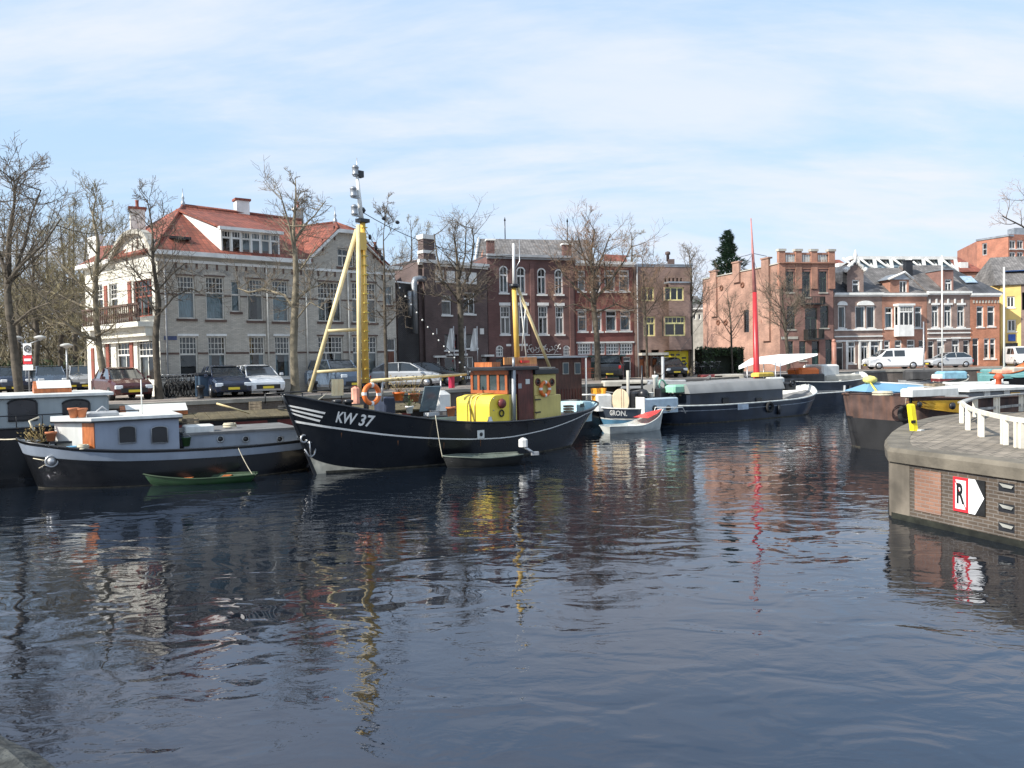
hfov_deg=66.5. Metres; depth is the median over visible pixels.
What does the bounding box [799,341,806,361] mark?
window
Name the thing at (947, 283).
window
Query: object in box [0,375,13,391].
parked car
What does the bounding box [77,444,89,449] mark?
rope coil
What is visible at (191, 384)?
bicycle
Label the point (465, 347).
banner
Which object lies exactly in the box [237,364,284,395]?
parked car
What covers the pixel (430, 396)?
solar panel
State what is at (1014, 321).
window
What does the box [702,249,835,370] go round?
tall brick house
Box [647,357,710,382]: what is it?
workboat
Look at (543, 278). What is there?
window
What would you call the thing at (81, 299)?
bare tree
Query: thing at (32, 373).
parked car
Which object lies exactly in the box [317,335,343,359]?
window
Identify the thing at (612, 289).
window
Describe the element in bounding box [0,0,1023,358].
sky
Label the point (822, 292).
window
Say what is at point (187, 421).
crate
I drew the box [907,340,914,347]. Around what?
window
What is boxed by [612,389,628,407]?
surfboard
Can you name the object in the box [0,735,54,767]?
quay
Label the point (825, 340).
window
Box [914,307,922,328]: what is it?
window
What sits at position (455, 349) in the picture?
window
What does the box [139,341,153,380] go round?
window
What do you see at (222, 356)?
window
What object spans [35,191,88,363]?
bare tree
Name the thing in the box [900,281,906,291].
window
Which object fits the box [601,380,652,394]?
workboat
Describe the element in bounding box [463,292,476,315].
window
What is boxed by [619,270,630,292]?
window
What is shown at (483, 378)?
front window pane
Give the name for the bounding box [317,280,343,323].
window
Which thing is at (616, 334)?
brick house
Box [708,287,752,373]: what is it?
bare tree
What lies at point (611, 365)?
parked car
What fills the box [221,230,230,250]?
window
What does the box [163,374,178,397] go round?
bicycle
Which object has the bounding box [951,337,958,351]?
window
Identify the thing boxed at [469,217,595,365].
arched window house
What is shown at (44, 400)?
houseboat
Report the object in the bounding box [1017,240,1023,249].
window
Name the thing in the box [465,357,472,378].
window
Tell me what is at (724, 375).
workboat
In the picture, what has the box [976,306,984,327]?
window
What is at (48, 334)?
bare tree
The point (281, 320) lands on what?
window
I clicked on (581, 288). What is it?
window
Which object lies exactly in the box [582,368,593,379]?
bench
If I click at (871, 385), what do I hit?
tarpaulin boat
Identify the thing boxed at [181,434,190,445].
bucket
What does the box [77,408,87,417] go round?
plant pot
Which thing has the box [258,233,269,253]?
window
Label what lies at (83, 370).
parked car
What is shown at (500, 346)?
window
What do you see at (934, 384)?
crate
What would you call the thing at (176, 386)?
bicycle
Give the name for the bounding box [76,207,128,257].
bare tree
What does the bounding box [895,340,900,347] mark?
window
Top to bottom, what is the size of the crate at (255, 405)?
0.335 m
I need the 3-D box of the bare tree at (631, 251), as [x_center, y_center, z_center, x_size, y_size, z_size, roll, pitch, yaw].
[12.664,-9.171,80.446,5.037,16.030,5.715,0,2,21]
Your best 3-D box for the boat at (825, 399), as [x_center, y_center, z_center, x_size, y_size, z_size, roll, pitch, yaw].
[20.998,-0.053,56.190,15.195,4.264,3.732,-2,2,-31]
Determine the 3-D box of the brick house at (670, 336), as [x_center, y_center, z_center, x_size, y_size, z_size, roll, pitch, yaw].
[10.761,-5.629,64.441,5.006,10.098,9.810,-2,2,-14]
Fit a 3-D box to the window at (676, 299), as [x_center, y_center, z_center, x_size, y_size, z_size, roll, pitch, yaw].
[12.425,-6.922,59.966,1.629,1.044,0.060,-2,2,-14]
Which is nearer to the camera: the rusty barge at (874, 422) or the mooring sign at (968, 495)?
the mooring sign at (968, 495)
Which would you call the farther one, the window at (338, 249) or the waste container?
the window at (338, 249)
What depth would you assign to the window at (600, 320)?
59.02 m
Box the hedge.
[693,345,745,373]
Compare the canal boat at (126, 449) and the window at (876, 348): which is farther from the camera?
the window at (876, 348)
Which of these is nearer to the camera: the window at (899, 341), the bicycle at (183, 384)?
the bicycle at (183, 384)
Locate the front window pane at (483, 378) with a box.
[473,375,504,389]
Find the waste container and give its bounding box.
[194,372,222,396]
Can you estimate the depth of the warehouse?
51.13 m
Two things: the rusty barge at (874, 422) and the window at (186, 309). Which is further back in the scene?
the window at (186, 309)
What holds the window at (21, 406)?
in the houseboat at (44, 400)
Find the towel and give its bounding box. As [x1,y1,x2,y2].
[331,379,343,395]
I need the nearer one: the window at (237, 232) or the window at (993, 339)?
the window at (237, 232)
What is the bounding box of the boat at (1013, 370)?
[976,362,1023,381]
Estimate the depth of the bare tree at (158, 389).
35.28 m
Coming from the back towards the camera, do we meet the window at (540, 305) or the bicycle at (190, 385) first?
the window at (540, 305)
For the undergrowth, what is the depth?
63.06 m
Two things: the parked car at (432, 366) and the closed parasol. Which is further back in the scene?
the closed parasol
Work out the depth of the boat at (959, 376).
53.49 m
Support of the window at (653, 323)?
in the brick house at (670, 336)
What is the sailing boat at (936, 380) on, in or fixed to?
on the water
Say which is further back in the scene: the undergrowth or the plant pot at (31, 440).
the undergrowth
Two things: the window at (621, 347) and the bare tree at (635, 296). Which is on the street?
the bare tree at (635, 296)
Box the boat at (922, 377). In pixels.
[898,322,937,384]
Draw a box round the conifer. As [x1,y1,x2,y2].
[693,229,748,304]
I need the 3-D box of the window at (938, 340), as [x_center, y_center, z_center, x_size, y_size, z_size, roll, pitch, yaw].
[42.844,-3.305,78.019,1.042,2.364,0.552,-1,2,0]
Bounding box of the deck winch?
[993,373,1004,384]
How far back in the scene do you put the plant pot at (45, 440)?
23.79 m
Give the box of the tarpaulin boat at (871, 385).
[844,376,922,392]
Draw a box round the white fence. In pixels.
[958,393,1023,448]
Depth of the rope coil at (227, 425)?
26.53 m
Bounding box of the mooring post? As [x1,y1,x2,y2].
[907,404,924,430]
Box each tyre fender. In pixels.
[765,401,773,412]
[897,397,907,422]
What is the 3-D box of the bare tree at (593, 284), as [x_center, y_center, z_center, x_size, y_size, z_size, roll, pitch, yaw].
[5.948,-6.339,52.822,8.884,12.233,6.473,-1,2,0]
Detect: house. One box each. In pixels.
[74,188,402,395]
[391,234,493,383]
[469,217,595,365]
[575,254,634,378]
[633,251,692,376]
[693,296,702,367]
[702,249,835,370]
[820,260,845,266]
[833,250,883,369]
[864,268,928,368]
[898,260,971,367]
[943,266,1002,366]
[951,257,980,277]
[974,256,1023,365]
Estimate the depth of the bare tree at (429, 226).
82.73 m
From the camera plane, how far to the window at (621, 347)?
59.86 m
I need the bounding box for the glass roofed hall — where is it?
[842,256,958,271]
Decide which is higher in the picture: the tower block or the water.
the tower block
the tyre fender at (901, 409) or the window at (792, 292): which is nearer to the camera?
the tyre fender at (901, 409)
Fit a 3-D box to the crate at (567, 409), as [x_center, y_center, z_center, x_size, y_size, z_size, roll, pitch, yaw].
[2.531,1.119,34.910,0.375,0.335,0.375,-2,2,-17]
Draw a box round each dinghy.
[442,437,538,467]
[599,409,663,433]
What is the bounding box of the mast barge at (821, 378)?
[770,339,867,392]
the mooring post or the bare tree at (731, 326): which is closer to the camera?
the mooring post
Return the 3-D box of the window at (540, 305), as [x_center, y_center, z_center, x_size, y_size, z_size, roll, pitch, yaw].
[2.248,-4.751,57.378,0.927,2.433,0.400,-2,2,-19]
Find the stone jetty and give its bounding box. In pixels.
[884,412,1023,547]
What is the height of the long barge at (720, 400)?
12.581 m
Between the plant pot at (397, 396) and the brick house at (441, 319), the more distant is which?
the brick house at (441, 319)
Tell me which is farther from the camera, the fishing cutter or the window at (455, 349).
the window at (455, 349)
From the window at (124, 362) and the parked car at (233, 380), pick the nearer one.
the parked car at (233, 380)
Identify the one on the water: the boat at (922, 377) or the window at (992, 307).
the boat at (922, 377)
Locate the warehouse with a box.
[395,275,426,361]
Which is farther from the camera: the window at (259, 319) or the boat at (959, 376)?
the boat at (959, 376)
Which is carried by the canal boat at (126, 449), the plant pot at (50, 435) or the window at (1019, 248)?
the plant pot at (50, 435)
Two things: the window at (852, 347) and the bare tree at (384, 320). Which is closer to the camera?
the bare tree at (384, 320)
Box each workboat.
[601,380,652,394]
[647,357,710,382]
[697,374,746,377]
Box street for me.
[2,365,1014,403]
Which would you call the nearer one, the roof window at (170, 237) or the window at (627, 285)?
the roof window at (170, 237)
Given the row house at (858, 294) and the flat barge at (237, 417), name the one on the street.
the row house at (858, 294)
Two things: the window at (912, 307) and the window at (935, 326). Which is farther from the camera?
the window at (935, 326)
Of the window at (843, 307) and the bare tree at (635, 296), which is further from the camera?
the window at (843, 307)
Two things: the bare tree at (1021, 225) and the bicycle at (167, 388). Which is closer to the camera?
the bicycle at (167, 388)
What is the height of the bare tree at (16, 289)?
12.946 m
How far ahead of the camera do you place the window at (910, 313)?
77.01 m
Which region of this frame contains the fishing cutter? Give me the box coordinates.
[280,158,598,473]
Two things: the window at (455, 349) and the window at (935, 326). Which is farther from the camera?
the window at (935, 326)
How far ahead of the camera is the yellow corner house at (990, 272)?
80.85 m
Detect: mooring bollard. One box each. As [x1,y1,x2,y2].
[196,385,204,398]
[312,381,317,392]
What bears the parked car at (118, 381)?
on the street
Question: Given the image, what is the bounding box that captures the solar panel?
[419,386,440,415]
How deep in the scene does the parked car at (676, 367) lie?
57.42 m
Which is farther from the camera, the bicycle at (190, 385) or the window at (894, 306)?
the window at (894, 306)
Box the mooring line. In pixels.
[435,415,442,456]
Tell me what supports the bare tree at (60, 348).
on the street
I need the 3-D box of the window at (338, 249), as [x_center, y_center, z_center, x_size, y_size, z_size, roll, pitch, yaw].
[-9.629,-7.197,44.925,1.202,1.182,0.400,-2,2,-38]
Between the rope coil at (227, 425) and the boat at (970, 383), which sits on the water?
the boat at (970, 383)
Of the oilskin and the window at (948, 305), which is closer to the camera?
the oilskin
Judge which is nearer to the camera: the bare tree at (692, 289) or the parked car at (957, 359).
the bare tree at (692, 289)
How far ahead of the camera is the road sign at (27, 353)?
35.95 m
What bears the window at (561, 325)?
in the arched window house at (555, 327)
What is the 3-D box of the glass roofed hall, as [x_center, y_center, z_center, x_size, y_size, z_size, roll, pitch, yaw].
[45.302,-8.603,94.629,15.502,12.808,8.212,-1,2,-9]
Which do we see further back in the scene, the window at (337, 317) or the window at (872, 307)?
the window at (872, 307)
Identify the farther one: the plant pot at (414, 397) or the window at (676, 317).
the window at (676, 317)
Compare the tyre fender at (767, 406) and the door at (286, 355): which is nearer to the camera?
the door at (286, 355)
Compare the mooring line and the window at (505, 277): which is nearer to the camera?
the mooring line
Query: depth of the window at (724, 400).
44.02 m
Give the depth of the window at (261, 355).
41.81 m
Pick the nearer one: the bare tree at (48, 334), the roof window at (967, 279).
the bare tree at (48, 334)
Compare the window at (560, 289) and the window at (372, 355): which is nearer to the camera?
the window at (372, 355)
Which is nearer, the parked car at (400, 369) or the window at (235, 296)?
the window at (235, 296)
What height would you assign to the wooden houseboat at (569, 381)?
4.338 m
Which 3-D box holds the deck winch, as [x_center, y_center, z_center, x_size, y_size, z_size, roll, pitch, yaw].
[23.720,-0.007,38.029,0.900,1.025,0.500,-1,2,0]
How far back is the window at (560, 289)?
57.71 m
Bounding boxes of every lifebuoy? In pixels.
[362,382,380,405]
[539,381,550,396]
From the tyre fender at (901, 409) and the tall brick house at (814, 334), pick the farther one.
the tall brick house at (814, 334)
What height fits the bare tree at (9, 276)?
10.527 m
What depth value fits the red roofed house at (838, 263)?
93.61 m
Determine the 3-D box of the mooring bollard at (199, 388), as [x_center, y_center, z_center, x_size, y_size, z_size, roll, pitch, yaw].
[-14.057,0.346,35.217,0.400,0.620,0.400,-1,2,0]
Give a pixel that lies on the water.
(776, 593)
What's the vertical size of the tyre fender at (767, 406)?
0.678 m
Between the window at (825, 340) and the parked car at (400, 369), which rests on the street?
the parked car at (400, 369)
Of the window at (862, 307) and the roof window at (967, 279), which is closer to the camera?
the window at (862, 307)
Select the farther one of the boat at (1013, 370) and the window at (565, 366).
the boat at (1013, 370)
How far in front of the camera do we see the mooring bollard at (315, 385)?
39.90 m
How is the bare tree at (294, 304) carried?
on the street
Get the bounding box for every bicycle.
[161,374,168,397]
[161,374,172,397]
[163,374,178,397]
[169,375,183,396]
[170,374,186,396]
[173,374,190,396]
[181,374,191,395]
[181,375,194,396]
[187,374,194,394]
[693,361,709,374]
[698,361,717,373]
[708,361,723,373]
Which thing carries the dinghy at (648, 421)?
on the water
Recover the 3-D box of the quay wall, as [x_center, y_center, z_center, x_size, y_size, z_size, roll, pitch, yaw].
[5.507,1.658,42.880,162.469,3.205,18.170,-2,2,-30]
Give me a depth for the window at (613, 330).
59.42 m
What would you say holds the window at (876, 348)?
in the row house at (858, 294)
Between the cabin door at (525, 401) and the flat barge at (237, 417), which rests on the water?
the flat barge at (237, 417)
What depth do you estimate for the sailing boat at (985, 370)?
55.86 m
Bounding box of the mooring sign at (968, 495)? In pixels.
[953,476,984,515]
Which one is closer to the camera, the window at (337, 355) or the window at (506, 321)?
the window at (337, 355)
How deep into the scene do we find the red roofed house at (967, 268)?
95.81 m
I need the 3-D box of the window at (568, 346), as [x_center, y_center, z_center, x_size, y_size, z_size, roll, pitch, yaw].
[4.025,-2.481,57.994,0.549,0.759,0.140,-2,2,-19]
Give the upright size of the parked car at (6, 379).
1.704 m
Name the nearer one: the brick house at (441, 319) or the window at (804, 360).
the brick house at (441, 319)
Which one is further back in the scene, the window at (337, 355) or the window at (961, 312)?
the window at (961, 312)
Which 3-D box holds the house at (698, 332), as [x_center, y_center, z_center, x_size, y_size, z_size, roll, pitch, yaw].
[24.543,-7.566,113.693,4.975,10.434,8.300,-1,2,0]
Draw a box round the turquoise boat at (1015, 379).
[979,372,1023,384]
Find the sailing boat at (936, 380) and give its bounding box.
[926,255,953,383]
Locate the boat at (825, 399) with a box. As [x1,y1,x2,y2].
[739,353,864,407]
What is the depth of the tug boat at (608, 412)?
41.05 m
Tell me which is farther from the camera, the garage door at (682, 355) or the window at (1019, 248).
the window at (1019, 248)
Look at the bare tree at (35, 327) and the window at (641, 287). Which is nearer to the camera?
the bare tree at (35, 327)
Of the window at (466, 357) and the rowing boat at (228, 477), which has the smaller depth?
the rowing boat at (228, 477)
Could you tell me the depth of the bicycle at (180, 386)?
37.27 m
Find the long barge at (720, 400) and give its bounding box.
[636,218,817,423]
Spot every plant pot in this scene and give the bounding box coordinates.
[16,425,43,442]
[25,423,55,443]
[44,431,56,440]
[67,408,77,417]
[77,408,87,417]
[381,375,412,400]
[400,394,418,412]
[404,374,431,401]
[446,406,455,415]
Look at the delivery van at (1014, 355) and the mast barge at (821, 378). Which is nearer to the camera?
the mast barge at (821, 378)
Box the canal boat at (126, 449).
[16,380,308,488]
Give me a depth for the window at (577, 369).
41.43 m
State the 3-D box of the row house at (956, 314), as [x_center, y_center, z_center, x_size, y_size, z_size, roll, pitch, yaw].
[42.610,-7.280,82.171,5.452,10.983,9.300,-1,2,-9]
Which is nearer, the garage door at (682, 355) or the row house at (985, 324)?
the garage door at (682, 355)
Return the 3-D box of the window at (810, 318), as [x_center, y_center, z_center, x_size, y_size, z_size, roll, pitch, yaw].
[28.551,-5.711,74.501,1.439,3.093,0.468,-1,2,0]
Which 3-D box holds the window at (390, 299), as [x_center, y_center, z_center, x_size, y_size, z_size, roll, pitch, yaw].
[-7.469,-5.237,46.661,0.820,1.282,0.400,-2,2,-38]
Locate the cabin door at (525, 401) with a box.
[517,373,533,419]
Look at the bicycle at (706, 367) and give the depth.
63.74 m
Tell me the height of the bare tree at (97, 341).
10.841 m
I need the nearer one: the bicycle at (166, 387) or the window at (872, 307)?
the bicycle at (166, 387)
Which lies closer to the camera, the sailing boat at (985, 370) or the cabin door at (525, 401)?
the cabin door at (525, 401)
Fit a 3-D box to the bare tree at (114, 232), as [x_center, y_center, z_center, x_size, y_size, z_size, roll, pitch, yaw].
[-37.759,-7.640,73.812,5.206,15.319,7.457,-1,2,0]
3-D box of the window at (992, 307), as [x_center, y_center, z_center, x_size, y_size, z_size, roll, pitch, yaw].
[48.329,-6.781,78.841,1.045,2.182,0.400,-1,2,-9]
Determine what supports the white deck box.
on the fishing cutter
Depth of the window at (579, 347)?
58.63 m
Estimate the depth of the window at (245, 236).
41.41 m
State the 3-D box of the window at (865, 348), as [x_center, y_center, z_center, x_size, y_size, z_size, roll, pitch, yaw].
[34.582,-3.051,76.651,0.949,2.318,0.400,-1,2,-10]
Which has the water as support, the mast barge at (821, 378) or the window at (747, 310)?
the mast barge at (821, 378)
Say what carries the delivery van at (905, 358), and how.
on the street
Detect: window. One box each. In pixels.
[7,398,37,421]
[62,399,90,415]
[98,285,102,316]
[111,283,117,312]
[118,343,128,366]
[135,279,152,316]
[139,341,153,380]
[168,236,190,239]
[177,274,197,320]
[177,334,198,380]
[204,275,226,321]
[206,334,226,365]
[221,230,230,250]
[230,281,242,313]
[231,231,240,251]
[241,232,250,251]
[245,277,265,322]
[247,334,265,364]
[251,233,260,252]
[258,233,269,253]
[270,234,279,254]
[272,279,289,323]
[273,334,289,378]
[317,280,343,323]
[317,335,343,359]
[336,248,355,269]
[351,280,378,324]
[352,335,377,373]
[382,286,394,306]
[441,295,452,316]
[444,334,458,351]
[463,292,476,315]
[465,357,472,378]
[496,345,502,356]
[499,266,509,294]
[499,303,510,335]
[516,267,526,294]
[518,303,529,335]
[537,268,547,295]
[537,303,549,335]
[554,269,564,295]
[554,303,565,335]
[562,362,568,373]
[563,345,569,355]
[574,363,580,373]
[577,271,586,292]
[577,311,588,332]
[578,343,590,354]
[591,312,603,332]
[592,343,604,354]
[604,270,616,292]
[605,311,617,332]
[606,343,618,354]
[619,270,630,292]
[619,311,632,331]
[620,343,631,354]
[641,287,653,300]
[644,317,654,335]
[664,316,684,335]
[665,287,683,300]
[722,397,728,403]
[744,310,748,331]
[785,272,794,293]
[787,306,796,330]
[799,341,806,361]
[802,272,810,297]
[805,308,816,337]
[819,271,827,293]
[820,306,829,328]
[825,340,830,363]
[837,306,846,329]
[848,341,856,364]
[852,280,858,290]
[855,306,865,328]
[861,341,867,364]
[866,306,876,328]
[871,341,878,353]
[884,307,893,329]
[884,340,889,348]
[894,306,898,325]
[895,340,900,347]
[899,306,913,325]
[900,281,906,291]
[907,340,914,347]
[909,307,911,324]
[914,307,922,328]
[931,303,939,328]
[937,339,945,354]
[944,303,952,327]
[945,279,951,289]
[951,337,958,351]
[957,303,965,327]
[959,276,977,282]
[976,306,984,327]
[983,338,989,359]
[987,306,995,327]
[990,338,996,359]
[1006,296,1015,308]
[1007,320,1016,332]
[1009,240,1016,249]
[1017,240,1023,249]
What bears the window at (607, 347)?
in the brick house at (616, 334)
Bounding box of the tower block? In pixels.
[957,228,1023,268]
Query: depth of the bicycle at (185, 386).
37.50 m
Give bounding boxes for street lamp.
[17,335,45,391]
[60,343,72,379]
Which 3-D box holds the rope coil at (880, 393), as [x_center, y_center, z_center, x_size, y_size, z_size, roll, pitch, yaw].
[13.301,0.328,27.999,0.720,0.176,0.711,-1,2,0]
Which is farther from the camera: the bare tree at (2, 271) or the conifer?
the conifer
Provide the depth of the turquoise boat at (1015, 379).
42.24 m
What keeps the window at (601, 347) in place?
in the brick house at (616, 334)
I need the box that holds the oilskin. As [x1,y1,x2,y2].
[591,388,605,400]
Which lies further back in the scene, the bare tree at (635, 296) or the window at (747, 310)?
the window at (747, 310)
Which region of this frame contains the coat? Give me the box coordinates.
[448,376,454,387]
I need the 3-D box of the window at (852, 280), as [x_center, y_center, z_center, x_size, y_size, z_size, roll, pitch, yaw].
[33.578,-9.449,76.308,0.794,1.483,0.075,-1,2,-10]
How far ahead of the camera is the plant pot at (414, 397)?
28.39 m
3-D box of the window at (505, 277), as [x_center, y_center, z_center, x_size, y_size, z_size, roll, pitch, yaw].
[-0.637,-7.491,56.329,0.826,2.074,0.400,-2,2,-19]
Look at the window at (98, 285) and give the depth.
43.18 m
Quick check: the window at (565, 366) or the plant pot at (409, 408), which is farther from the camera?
the window at (565, 366)
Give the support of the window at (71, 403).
in the houseboat at (44, 400)
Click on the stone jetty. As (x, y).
(932, 459)
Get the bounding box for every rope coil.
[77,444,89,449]
[223,423,236,427]
[872,391,892,395]
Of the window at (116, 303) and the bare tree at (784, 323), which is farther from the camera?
the bare tree at (784, 323)
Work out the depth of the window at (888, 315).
77.16 m
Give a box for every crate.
[182,418,198,424]
[249,401,261,409]
[563,405,573,412]
[923,383,944,387]
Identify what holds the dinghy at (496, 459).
on the water
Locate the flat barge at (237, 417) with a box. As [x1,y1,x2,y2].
[119,388,456,427]
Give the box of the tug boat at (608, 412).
[582,365,648,424]
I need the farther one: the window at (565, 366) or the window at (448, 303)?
the window at (448, 303)
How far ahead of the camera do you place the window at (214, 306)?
40.51 m
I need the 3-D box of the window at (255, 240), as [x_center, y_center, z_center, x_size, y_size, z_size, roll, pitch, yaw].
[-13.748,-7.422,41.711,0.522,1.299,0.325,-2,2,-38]
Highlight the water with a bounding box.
[0,405,1023,767]
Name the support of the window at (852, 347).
in the row house at (858, 294)
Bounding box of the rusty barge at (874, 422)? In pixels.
[842,384,1023,449]
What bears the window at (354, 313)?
in the corner house at (198, 333)
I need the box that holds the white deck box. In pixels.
[435,390,450,410]
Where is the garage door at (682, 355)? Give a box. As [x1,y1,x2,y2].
[664,351,687,373]
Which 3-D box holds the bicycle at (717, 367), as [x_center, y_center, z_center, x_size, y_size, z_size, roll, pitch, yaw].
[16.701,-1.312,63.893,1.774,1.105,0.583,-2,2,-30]
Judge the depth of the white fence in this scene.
19.00 m
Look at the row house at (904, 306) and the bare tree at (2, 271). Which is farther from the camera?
the row house at (904, 306)
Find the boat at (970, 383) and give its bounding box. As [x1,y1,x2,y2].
[942,379,1008,384]
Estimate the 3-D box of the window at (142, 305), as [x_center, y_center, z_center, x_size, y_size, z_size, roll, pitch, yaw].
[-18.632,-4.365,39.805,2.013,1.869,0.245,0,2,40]
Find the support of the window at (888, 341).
in the row house at (904, 306)
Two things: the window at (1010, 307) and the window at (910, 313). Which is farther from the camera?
the window at (1010, 307)
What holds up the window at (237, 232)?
in the corner house at (198, 333)
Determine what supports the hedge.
on the street
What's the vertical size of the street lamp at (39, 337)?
3.517 m
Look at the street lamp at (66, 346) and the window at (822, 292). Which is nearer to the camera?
the street lamp at (66, 346)
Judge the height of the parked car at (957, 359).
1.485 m
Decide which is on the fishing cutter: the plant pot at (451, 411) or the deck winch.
the plant pot at (451, 411)
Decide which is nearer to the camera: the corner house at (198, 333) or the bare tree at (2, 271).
the corner house at (198, 333)
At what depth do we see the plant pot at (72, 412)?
23.70 m
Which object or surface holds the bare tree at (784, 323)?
on the street
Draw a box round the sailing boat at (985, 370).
[980,267,1004,372]
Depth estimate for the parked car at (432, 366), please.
47.25 m
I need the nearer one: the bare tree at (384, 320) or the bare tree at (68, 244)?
the bare tree at (384, 320)
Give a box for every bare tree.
[0,131,112,391]
[0,170,138,380]
[0,204,28,362]
[0,205,52,361]
[0,209,75,330]
[0,221,82,365]
[2,210,78,364]
[13,211,110,389]
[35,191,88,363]
[35,216,87,366]
[44,198,86,354]
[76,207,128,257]
[91,175,235,398]
[102,222,129,244]
[216,158,338,394]
[342,192,419,388]
[388,215,425,264]
[399,194,508,384]
[422,221,436,259]
[537,198,668,380]
[609,241,675,377]
[615,217,646,263]
[676,242,722,375]
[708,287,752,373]
[750,265,832,371]
[989,180,1023,236]
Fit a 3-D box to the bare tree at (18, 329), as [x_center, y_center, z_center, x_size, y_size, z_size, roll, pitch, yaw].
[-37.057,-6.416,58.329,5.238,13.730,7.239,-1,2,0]
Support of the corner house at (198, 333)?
on the street
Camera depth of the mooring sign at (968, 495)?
15.30 m
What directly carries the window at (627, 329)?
in the brick house at (616, 334)
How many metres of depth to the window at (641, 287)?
60.30 m
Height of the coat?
0.550 m
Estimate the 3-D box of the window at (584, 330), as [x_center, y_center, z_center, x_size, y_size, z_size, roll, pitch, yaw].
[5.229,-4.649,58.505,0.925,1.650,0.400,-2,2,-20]
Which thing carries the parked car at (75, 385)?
on the street
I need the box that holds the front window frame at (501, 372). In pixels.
[470,370,508,393]
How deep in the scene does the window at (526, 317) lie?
56.87 m
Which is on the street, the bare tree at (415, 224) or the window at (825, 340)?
the bare tree at (415, 224)
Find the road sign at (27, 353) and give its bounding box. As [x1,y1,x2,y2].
[23,343,32,391]
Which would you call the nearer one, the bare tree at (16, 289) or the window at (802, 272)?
the bare tree at (16, 289)
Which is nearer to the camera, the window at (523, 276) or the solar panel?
the solar panel
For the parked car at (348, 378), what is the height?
1.704 m
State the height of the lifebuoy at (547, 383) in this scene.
0.689 m
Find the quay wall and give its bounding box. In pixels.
[109,367,1002,412]
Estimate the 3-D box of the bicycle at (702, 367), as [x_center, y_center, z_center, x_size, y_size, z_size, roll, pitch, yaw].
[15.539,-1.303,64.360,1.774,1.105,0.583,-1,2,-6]
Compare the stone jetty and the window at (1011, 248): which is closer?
the stone jetty
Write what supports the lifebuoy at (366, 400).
attached to the fishing cutter
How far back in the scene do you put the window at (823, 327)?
74.81 m
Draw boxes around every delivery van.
[862,348,922,368]
[1001,346,1023,365]
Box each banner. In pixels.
[464,326,466,381]
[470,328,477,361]
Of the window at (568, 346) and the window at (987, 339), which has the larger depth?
the window at (987, 339)
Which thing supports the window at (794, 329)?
in the tall brick house at (814, 334)
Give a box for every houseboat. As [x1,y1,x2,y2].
[0,380,138,479]
[515,356,602,427]
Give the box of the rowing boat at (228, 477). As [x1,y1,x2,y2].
[143,472,257,484]
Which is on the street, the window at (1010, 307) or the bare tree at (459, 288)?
the bare tree at (459, 288)
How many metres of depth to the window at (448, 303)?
53.84 m
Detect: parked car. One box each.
[0,366,32,392]
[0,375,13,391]
[24,369,35,390]
[33,366,65,380]
[63,369,86,389]
[68,365,87,389]
[91,367,152,400]
[201,365,251,397]
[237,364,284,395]
[304,359,369,389]
[370,362,442,387]
[404,362,463,386]
[594,355,624,378]
[653,357,687,377]
[924,352,973,367]
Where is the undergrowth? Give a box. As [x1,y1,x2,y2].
[0,262,84,368]
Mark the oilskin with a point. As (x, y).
(596, 391)
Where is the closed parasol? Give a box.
[446,326,454,370]
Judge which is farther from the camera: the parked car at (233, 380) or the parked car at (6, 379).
the parked car at (6, 379)
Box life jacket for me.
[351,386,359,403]
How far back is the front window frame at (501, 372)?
31.51 m
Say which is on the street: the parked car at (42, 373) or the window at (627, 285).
the parked car at (42, 373)
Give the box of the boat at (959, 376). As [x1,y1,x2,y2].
[931,371,968,385]
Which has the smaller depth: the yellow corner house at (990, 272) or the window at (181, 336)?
the window at (181, 336)

